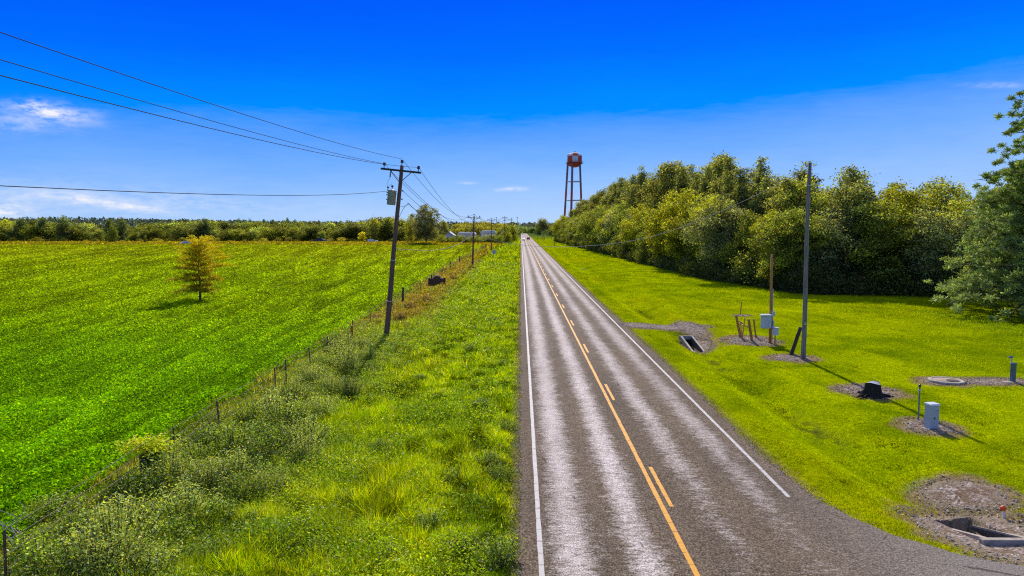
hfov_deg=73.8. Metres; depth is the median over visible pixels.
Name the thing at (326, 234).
broadleaf tree
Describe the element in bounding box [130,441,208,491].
weed bush
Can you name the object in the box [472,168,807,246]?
service cable
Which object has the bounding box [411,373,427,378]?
weed bush
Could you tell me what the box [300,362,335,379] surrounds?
weed bush
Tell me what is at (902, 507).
loose stones
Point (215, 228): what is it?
broadleaf tree
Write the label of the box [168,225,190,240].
broadleaf tree
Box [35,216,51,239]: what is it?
broadleaf tree
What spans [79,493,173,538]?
weed bush
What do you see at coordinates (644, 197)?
pine tree
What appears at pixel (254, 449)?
weed bush
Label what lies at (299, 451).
weed bush
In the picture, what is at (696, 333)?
gravel patch
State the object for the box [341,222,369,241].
broadleaf tree
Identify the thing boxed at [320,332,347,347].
weed bush
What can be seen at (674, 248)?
broadleaf tree
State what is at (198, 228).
broadleaf tree
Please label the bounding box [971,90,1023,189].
pine tree
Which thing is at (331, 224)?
broadleaf tree
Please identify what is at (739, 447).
edge line
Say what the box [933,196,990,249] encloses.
broadleaf tree
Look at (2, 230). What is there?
broadleaf tree
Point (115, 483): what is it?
weed bush
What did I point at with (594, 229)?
broadleaf tree
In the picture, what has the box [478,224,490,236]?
broadleaf tree
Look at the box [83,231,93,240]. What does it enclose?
broadleaf tree
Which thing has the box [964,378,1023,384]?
gravel patch
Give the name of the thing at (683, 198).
broadleaf tree
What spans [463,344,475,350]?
weed bush
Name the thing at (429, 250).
telephone cable
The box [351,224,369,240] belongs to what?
broadleaf tree
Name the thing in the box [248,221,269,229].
broadleaf tree
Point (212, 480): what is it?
weed bush
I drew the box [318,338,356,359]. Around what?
weed bush
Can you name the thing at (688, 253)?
broadleaf tree
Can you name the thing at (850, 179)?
pine tree
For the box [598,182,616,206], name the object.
broadleaf tree
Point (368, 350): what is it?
weed bush
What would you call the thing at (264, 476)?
weed bush
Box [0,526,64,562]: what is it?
weed bush
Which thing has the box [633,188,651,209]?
broadleaf tree
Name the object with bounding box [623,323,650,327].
gravel patch
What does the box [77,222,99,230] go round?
broadleaf tree
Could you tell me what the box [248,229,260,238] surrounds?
broadleaf tree
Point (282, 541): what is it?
weed bush
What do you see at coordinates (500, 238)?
scrub bush
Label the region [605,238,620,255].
leafy bush
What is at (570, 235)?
broadleaf tree
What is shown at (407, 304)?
weed bush
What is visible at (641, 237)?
broadleaf tree
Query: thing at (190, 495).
weed bush
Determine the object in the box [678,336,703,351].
concrete culvert
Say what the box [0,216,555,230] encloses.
distant woods
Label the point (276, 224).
broadleaf tree
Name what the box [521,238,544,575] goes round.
edge line
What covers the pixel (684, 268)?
leafy bush
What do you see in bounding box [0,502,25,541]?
bare branch
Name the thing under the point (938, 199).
broadleaf tree
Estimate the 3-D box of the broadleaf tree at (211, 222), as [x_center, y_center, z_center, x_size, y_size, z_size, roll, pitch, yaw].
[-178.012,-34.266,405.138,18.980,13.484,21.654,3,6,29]
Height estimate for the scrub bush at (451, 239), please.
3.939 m
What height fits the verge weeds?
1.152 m
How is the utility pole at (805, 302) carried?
on the gravel patch at (791, 356)
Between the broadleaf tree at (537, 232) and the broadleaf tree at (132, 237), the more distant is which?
the broadleaf tree at (537, 232)
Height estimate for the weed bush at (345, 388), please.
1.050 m
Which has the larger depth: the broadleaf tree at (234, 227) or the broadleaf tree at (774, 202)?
the broadleaf tree at (234, 227)
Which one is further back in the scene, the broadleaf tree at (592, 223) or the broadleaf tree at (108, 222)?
the broadleaf tree at (108, 222)
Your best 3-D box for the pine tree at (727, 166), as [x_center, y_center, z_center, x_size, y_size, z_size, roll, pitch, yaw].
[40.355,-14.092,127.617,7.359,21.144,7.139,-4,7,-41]
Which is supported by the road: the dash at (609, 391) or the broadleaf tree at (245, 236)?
the dash at (609, 391)
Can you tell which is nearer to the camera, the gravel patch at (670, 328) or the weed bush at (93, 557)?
the weed bush at (93, 557)
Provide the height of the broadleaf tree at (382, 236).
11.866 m
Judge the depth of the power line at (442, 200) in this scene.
65.67 m
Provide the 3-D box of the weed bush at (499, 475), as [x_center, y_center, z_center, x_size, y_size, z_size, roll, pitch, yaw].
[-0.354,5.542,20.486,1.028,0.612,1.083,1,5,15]
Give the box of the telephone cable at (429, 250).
[396,235,470,250]
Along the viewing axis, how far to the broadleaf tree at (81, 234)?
360.63 m
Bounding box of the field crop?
[0,244,485,547]
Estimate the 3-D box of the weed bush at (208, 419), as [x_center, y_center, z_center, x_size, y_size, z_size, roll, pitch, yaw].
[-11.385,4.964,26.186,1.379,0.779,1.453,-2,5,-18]
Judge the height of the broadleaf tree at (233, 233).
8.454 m
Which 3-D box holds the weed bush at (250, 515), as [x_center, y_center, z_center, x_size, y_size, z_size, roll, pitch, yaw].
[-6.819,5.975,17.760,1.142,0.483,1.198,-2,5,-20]
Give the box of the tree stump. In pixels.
[854,381,893,399]
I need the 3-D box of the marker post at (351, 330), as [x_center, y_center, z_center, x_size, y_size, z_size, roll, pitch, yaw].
[-10.441,3.118,44.169,0.400,1.359,0.160,0,5,1]
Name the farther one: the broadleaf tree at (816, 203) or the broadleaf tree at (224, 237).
the broadleaf tree at (224, 237)
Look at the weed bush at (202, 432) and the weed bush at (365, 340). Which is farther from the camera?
the weed bush at (365, 340)
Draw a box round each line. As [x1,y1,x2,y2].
[0,32,400,158]
[0,59,383,163]
[0,75,418,167]
[0,185,392,195]
[420,170,479,221]
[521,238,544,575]
[535,256,699,575]
[568,275,789,496]
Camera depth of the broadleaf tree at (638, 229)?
148.38 m
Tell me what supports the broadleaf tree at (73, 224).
on the ground at (910, 451)
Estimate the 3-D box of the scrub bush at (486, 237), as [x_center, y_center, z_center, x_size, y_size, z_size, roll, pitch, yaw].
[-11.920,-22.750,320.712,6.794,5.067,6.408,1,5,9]
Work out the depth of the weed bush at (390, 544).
15.65 m
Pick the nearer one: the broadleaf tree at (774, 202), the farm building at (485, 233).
the broadleaf tree at (774, 202)
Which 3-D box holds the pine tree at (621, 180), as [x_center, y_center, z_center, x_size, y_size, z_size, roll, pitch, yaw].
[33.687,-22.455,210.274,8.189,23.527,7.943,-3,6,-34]
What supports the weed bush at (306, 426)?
on the ground at (910, 451)
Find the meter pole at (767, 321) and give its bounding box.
[759,254,774,342]
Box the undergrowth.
[554,234,983,296]
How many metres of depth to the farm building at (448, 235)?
326.98 m
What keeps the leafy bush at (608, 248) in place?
on the ground at (910, 451)
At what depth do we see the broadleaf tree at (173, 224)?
397.14 m
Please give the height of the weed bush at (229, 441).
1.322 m
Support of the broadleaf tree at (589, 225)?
on the ground at (910, 451)
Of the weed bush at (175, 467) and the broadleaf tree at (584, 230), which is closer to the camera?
the weed bush at (175, 467)
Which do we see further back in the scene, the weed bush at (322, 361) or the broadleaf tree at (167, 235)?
the broadleaf tree at (167, 235)
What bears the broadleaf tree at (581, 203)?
on the ground at (910, 451)
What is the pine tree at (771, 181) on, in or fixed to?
on the ground at (910, 451)
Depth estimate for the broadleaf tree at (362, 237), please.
343.74 m
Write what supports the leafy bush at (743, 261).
on the ground at (910, 451)
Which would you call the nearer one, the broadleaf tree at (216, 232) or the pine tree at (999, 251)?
the pine tree at (999, 251)
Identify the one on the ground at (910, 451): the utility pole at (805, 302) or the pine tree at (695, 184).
the pine tree at (695, 184)
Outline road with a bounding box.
[517,233,1023,575]
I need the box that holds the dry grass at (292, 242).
[0,240,493,244]
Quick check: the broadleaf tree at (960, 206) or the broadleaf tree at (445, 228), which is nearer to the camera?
the broadleaf tree at (960, 206)
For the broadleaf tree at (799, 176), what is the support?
on the ground at (910, 451)
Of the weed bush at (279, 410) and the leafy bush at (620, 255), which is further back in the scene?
the leafy bush at (620, 255)
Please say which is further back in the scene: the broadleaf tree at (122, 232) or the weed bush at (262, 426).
the broadleaf tree at (122, 232)
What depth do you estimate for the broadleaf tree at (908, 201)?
86.72 m
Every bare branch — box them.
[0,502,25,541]
[0,521,14,546]
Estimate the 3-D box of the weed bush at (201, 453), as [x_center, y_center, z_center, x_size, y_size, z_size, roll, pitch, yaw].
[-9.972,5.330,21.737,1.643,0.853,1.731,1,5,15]
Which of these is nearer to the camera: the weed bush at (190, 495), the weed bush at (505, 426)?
the weed bush at (190, 495)
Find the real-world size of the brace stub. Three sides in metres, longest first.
1.960 x 0.227 x 0.227 m
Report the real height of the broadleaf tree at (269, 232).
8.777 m
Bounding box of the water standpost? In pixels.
[1002,356,1016,382]
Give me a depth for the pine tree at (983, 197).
91.63 m
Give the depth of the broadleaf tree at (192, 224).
394.18 m
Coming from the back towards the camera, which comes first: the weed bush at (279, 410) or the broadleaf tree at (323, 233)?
the broadleaf tree at (323, 233)
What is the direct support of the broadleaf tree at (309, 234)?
on the ground at (910, 451)
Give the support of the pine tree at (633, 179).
on the ground at (910, 451)
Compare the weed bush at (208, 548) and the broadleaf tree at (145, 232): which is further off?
the broadleaf tree at (145, 232)
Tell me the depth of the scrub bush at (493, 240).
319.80 m
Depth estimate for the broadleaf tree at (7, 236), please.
355.67 m
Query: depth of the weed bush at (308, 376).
32.86 m
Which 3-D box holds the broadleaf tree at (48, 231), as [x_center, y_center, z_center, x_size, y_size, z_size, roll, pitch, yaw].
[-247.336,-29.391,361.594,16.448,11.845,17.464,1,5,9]
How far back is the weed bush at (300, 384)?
30.04 m
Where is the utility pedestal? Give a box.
[924,402,940,428]
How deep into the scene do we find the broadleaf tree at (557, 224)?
361.89 m
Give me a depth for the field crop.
50.38 m
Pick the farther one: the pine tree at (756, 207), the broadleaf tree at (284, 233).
the broadleaf tree at (284, 233)
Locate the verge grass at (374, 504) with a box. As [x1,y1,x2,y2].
[0,239,522,575]
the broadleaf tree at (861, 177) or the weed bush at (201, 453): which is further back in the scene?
the broadleaf tree at (861, 177)
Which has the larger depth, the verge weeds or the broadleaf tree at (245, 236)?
the broadleaf tree at (245, 236)
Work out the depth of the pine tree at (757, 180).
114.27 m
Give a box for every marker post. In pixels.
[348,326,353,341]
[917,384,920,419]
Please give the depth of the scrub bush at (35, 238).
347.24 m
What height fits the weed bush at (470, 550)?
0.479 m
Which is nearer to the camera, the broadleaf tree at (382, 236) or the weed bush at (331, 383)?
the weed bush at (331, 383)
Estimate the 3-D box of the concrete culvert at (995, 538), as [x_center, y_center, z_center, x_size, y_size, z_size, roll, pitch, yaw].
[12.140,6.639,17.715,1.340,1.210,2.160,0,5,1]
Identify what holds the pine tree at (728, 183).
on the ground at (910, 451)
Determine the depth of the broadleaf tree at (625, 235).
166.09 m
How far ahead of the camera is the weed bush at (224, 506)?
17.72 m
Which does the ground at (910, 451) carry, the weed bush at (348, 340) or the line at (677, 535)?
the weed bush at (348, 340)
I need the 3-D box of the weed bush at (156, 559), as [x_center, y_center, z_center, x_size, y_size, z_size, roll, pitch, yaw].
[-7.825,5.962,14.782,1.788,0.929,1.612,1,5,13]
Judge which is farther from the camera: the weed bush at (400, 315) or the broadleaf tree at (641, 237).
the broadleaf tree at (641, 237)
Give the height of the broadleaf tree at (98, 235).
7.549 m
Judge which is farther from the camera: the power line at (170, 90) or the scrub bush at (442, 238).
the scrub bush at (442, 238)
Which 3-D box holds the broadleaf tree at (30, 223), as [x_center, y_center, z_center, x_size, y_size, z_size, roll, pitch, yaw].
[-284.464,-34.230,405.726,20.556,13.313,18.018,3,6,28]
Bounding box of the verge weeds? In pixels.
[0,260,519,575]
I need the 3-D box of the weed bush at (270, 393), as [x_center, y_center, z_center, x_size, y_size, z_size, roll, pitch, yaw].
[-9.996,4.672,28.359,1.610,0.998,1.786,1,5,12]
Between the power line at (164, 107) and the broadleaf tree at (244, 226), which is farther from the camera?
the broadleaf tree at (244, 226)
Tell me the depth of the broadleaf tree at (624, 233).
160.17 m
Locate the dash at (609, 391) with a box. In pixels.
[604,384,614,399]
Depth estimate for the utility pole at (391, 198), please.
45.95 m
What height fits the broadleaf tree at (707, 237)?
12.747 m
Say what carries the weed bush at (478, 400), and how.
on the ground at (910, 451)
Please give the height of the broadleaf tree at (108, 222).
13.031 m
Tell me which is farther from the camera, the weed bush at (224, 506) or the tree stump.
the tree stump
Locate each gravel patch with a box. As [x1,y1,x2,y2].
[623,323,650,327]
[648,324,695,329]
[676,322,706,336]
[693,340,709,352]
[729,336,772,344]
[772,355,811,360]
[840,385,897,396]
[902,420,954,433]
[908,514,1023,563]
[918,480,1017,510]
[921,379,938,383]
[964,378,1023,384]
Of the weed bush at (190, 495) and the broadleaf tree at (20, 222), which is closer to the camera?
the weed bush at (190, 495)
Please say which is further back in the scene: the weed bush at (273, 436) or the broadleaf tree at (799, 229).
the broadleaf tree at (799, 229)
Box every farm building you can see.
[445,232,455,237]
[458,232,475,238]
[480,231,496,237]
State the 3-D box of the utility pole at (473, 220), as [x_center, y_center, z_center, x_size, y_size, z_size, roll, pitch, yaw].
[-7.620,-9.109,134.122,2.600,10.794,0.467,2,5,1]
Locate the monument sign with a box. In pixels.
[428,275,445,285]
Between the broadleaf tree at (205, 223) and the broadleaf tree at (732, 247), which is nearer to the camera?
the broadleaf tree at (732, 247)
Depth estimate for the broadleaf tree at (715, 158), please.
138.73 m
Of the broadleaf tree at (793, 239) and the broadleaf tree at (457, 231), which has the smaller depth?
the broadleaf tree at (793, 239)
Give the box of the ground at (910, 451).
[0,229,1023,575]
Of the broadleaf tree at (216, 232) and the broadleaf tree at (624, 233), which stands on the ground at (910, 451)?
the broadleaf tree at (216, 232)
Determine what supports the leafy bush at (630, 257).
on the ground at (910, 451)
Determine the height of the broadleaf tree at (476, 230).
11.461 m
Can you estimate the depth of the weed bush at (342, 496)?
19.30 m
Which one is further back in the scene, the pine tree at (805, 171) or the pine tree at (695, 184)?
the pine tree at (695, 184)
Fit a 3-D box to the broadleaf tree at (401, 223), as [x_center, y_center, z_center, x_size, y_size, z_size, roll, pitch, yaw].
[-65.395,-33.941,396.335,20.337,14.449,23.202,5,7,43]
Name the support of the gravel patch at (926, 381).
on the ground at (910, 451)
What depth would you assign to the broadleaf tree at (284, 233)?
364.15 m
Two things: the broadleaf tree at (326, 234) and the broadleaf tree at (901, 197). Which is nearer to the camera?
the broadleaf tree at (901, 197)
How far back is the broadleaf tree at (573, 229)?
275.33 m
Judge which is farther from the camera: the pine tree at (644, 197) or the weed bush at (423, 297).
the pine tree at (644, 197)
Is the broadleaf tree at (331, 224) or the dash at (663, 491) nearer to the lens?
the dash at (663, 491)
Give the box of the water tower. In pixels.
[564,151,582,215]
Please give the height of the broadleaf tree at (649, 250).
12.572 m
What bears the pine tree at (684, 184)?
on the ground at (910, 451)
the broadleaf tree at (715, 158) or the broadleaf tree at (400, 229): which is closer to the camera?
the broadleaf tree at (715, 158)
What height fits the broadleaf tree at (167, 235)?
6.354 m
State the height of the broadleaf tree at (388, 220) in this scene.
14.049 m
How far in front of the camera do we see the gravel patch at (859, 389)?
31.79 m
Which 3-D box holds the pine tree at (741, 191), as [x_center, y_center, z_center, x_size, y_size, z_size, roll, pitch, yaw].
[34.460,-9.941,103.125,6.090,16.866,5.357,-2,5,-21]
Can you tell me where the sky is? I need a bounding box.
[0,0,1023,227]
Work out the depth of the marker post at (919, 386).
26.86 m
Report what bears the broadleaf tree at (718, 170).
on the ground at (910, 451)
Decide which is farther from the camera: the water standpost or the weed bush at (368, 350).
the weed bush at (368, 350)
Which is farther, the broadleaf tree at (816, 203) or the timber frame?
the broadleaf tree at (816, 203)
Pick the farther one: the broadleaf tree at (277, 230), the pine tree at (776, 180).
the broadleaf tree at (277, 230)
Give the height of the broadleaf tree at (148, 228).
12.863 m
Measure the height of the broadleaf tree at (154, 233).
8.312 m
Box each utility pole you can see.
[381,160,420,337]
[467,214,479,263]
[491,218,494,249]
[801,163,811,359]
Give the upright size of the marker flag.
0.451 m
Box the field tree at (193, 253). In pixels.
[168,235,237,301]
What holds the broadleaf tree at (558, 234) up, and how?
on the ground at (910, 451)
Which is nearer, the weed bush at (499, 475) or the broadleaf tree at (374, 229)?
the weed bush at (499, 475)
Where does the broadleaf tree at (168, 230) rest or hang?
on the ground at (910, 451)
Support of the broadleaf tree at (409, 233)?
on the ground at (910, 451)
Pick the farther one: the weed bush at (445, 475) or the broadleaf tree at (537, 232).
the broadleaf tree at (537, 232)
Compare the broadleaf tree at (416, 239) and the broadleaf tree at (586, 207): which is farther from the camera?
the broadleaf tree at (416, 239)
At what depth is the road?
19.88 m
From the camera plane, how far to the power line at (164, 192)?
16.14 m
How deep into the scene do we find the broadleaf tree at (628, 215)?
173.23 m
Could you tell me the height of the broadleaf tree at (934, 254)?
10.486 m
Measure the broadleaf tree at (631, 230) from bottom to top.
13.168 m
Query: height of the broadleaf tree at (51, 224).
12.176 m
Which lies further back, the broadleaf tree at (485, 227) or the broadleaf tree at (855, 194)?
the broadleaf tree at (485, 227)
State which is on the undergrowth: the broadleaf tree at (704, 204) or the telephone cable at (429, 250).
the broadleaf tree at (704, 204)
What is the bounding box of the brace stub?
[789,327,801,354]
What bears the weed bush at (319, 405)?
on the ground at (910, 451)
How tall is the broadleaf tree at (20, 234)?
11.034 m
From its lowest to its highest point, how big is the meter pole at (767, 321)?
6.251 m
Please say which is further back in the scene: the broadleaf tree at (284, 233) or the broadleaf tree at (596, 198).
the broadleaf tree at (284, 233)
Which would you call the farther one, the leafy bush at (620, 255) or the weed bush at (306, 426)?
the leafy bush at (620, 255)
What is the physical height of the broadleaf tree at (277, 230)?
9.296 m
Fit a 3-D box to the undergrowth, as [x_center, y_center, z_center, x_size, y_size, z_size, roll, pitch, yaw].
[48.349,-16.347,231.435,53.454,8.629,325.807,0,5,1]
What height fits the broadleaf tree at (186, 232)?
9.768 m
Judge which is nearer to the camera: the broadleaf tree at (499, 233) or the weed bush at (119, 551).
the weed bush at (119, 551)
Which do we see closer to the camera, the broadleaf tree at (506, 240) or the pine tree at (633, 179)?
the pine tree at (633, 179)
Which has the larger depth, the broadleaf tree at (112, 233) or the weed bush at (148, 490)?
the broadleaf tree at (112, 233)
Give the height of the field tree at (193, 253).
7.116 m
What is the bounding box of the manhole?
[928,376,965,384]
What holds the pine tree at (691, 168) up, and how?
on the ground at (910, 451)
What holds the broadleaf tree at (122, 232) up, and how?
on the ground at (910, 451)
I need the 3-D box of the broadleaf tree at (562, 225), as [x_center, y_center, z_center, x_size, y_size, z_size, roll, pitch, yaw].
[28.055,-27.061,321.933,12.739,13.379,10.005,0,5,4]
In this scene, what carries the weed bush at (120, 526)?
on the ground at (910, 451)
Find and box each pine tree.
[605,177,622,206]
[610,177,626,208]
[615,182,627,209]
[620,174,637,199]
[625,166,651,209]
[638,172,659,208]
[668,166,691,201]
[678,169,702,201]
[684,164,697,176]
[688,172,704,191]
[691,165,717,197]
[716,170,736,203]
[719,156,738,185]
[721,166,756,251]
[747,156,780,200]
[747,177,782,225]
[759,174,779,197]
[771,175,787,197]
[779,160,827,205]
[831,166,868,277]
[882,181,902,218]
[923,173,1023,323]
[969,185,995,203]
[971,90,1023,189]
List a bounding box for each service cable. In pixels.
[408,203,467,236]
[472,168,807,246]
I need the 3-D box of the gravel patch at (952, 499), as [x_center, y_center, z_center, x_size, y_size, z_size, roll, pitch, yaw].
[13.298,6.144,19.979,2.039,0.597,2.488,0,5,1]
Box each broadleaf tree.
[0,225,11,240]
[1,228,16,240]
[7,224,29,240]
[11,218,28,240]
[15,225,45,240]
[22,221,55,240]
[25,219,36,226]
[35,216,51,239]
[47,222,76,240]
[52,224,82,240]
[54,214,75,240]
[71,222,88,229]
[71,228,89,240]
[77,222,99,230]
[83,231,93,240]
[90,229,104,240]
[100,218,115,236]
[105,224,120,241]
[113,216,131,240]
[128,232,138,240]
[131,222,147,231]
[134,225,144,234]
[137,229,150,241]
[140,222,168,232]
[143,228,165,240]
[156,223,174,232]
[160,232,171,239]
[163,221,183,228]
[163,228,178,240]
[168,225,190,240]
[178,226,205,240]
[185,221,198,228]
[191,224,214,240]
[196,217,212,239]
[207,219,221,226]
[209,224,223,231]
[209,228,222,240]
[213,221,235,230]
[215,229,235,240]
[223,222,241,229]
[224,227,246,240]
[232,221,251,228]
[237,231,253,240]
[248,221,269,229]
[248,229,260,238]
[250,226,264,233]
[254,226,279,240]
[261,226,285,240]
[267,221,284,240]
[277,220,299,228]
[280,226,295,240]
[281,225,306,240]
[288,220,307,228]
[297,227,317,241]
[301,223,328,240]
[313,230,333,240]
[317,230,327,239]
[323,222,338,228]
[324,221,347,229]
[326,225,340,235]
[327,230,341,241]
[335,226,346,238]
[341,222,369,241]
[344,222,354,240]
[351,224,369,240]
[358,232,366,241]
[364,217,384,224]
[366,218,380,239]
[367,222,400,240]
[381,217,393,239]
[392,217,406,227]
[397,226,406,240]
[399,225,423,241]
[403,215,416,241]
[407,204,444,242]
[438,219,449,236]
[449,224,462,230]
[450,227,461,235]
[467,224,488,238]
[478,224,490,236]
[496,224,511,239]
[496,229,506,237]
[500,231,511,242]
[502,221,520,241]
[526,226,535,232]
[533,227,541,234]
[534,217,550,234]
[551,214,567,235]
[556,220,565,239]
[559,216,574,229]
[563,217,578,241]
[567,216,579,237]
[571,199,587,216]
[571,213,586,232]
[573,210,588,241]
[577,204,600,241]
[580,194,594,212]
[585,204,612,244]
[587,188,606,209]
[587,204,609,245]
[591,216,606,244]
[594,206,616,243]
[597,203,626,249]
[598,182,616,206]
[600,200,627,245]
[611,206,635,242]
[615,207,638,244]
[616,202,647,248]
[617,184,639,205]
[617,217,631,250]
[622,206,649,248]
[632,216,655,254]
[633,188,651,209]
[633,210,654,250]
[635,190,689,262]
[637,159,692,212]
[642,205,667,256]
[644,216,665,251]
[657,186,703,254]
[658,175,691,208]
[661,199,699,261]
[676,194,742,264]
[677,192,750,272]
[687,189,742,274]
[702,153,741,193]
[702,176,731,201]
[705,150,740,176]
[709,209,766,275]
[735,166,779,237]
[743,207,839,288]
[745,206,787,262]
[760,173,813,225]
[765,204,843,276]
[774,175,840,247]
[775,171,825,204]
[795,205,873,286]
[819,163,881,214]
[823,180,889,277]
[836,197,929,292]
[867,176,945,286]
[872,185,936,216]
[885,204,973,292]
[900,175,975,221]
[919,180,978,235]
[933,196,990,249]
[935,209,990,282]
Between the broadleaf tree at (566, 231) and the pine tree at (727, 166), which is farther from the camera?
the broadleaf tree at (566, 231)
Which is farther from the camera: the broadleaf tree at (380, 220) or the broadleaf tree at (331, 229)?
the broadleaf tree at (380, 220)
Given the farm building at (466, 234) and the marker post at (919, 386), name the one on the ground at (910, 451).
the farm building at (466, 234)
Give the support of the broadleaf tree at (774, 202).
on the ground at (910, 451)
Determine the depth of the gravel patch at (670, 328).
52.42 m
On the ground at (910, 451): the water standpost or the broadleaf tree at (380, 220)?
the broadleaf tree at (380, 220)
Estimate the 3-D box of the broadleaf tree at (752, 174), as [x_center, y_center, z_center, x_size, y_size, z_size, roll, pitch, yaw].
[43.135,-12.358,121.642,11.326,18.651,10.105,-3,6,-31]
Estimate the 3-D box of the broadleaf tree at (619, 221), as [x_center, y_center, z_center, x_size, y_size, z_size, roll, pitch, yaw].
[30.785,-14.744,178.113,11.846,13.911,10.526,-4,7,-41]
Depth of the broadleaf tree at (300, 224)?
401.05 m
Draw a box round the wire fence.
[3,247,483,575]
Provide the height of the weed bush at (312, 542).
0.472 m
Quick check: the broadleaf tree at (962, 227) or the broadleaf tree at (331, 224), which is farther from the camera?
the broadleaf tree at (331, 224)
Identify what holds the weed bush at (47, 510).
on the ground at (910, 451)
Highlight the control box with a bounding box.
[772,327,778,343]
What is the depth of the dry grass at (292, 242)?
306.80 m
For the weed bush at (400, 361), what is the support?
on the ground at (910, 451)
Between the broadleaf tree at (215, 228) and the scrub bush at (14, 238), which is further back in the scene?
the broadleaf tree at (215, 228)
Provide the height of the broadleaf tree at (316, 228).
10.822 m
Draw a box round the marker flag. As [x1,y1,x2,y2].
[1000,505,1006,517]
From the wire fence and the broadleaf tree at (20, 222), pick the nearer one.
the wire fence
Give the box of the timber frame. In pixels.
[735,315,756,340]
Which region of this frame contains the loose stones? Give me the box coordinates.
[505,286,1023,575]
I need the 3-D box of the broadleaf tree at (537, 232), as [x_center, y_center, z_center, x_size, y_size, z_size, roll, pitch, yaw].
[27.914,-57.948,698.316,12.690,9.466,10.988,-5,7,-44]
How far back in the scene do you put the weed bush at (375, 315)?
56.09 m
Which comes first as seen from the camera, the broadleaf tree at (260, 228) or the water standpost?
the water standpost
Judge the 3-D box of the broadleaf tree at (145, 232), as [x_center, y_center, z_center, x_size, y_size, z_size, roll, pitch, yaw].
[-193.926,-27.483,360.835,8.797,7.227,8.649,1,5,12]
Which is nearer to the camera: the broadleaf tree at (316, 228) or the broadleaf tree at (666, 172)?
the broadleaf tree at (666, 172)
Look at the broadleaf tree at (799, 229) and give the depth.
78.53 m
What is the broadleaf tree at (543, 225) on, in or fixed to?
on the ground at (910, 451)
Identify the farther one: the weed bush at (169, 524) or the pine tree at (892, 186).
the pine tree at (892, 186)
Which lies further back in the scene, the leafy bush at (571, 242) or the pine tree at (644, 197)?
the leafy bush at (571, 242)
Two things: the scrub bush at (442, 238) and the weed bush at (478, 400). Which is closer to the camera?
the weed bush at (478, 400)
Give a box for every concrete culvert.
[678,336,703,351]
[949,525,1023,545]
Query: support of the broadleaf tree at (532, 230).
on the ground at (910, 451)
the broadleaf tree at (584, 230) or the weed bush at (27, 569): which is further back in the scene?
the broadleaf tree at (584, 230)
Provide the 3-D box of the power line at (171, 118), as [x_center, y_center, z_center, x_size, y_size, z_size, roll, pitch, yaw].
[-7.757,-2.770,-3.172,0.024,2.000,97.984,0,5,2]
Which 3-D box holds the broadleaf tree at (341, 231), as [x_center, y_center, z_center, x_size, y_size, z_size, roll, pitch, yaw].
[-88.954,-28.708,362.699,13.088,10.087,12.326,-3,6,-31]
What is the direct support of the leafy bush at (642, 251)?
on the ground at (910, 451)
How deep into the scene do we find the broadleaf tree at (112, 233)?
322.78 m
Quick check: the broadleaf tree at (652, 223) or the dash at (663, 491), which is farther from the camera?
the broadleaf tree at (652, 223)
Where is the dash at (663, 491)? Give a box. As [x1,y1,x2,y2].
[649,467,673,506]
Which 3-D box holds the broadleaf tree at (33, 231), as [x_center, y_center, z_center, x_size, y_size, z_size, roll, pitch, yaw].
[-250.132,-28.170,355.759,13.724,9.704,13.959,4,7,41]
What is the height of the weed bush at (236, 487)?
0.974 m
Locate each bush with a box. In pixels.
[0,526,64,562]
[0,530,80,575]
[7,237,18,240]
[13,522,148,575]
[16,485,89,525]
[23,502,107,544]
[33,236,44,240]
[43,489,172,563]
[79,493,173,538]
[84,530,160,575]
[96,465,159,502]
[103,433,187,476]
[104,538,191,575]
[112,463,193,505]
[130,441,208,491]
[137,511,200,545]
[139,474,228,523]
[168,419,230,447]
[174,455,252,494]
[178,441,231,463]
[183,536,235,563]
[194,493,244,522]
[196,408,232,425]
[196,417,256,456]
[202,445,269,483]
[212,466,268,502]
[224,400,269,425]
[226,506,271,529]
[231,433,289,465]
[234,419,300,453]
[238,414,283,441]
[243,465,287,497]
[247,387,310,425]
[249,387,293,412]
[261,529,300,552]
[263,464,296,484]
[269,381,304,402]
[273,376,317,399]
[276,413,333,445]
[278,401,322,425]
[278,432,329,463]
[292,363,324,384]
[294,534,340,557]
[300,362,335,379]
[301,392,340,415]
[312,351,338,366]
[312,372,342,390]
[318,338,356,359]
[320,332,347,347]
[327,345,368,372]
[330,488,358,506]
[332,330,356,347]
[334,374,363,395]
[350,336,374,349]
[356,343,379,359]
[360,358,381,372]
[365,540,410,568]
[368,312,381,318]
[368,436,393,450]
[393,312,406,319]
[393,358,408,367]
[400,301,416,308]
[408,507,449,532]
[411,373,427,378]
[418,293,433,301]
[434,235,447,242]
[437,467,468,482]
[440,531,490,555]
[449,237,457,242]
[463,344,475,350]
[468,397,490,405]
[470,532,534,570]
[471,449,504,467]
[482,235,490,242]
[484,462,519,481]
[487,234,498,242]
[494,235,504,242]
[498,419,518,430]
[567,238,578,245]
[602,243,610,254]
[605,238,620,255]
[616,242,628,258]
[626,247,637,260]
[629,245,652,262]
[679,260,696,274]
[725,248,764,284]
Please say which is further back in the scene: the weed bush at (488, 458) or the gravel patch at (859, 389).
the gravel patch at (859, 389)
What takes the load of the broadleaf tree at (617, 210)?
on the ground at (910, 451)
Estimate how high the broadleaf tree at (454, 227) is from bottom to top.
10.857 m
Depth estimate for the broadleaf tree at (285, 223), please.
398.94 m
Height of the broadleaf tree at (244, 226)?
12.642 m

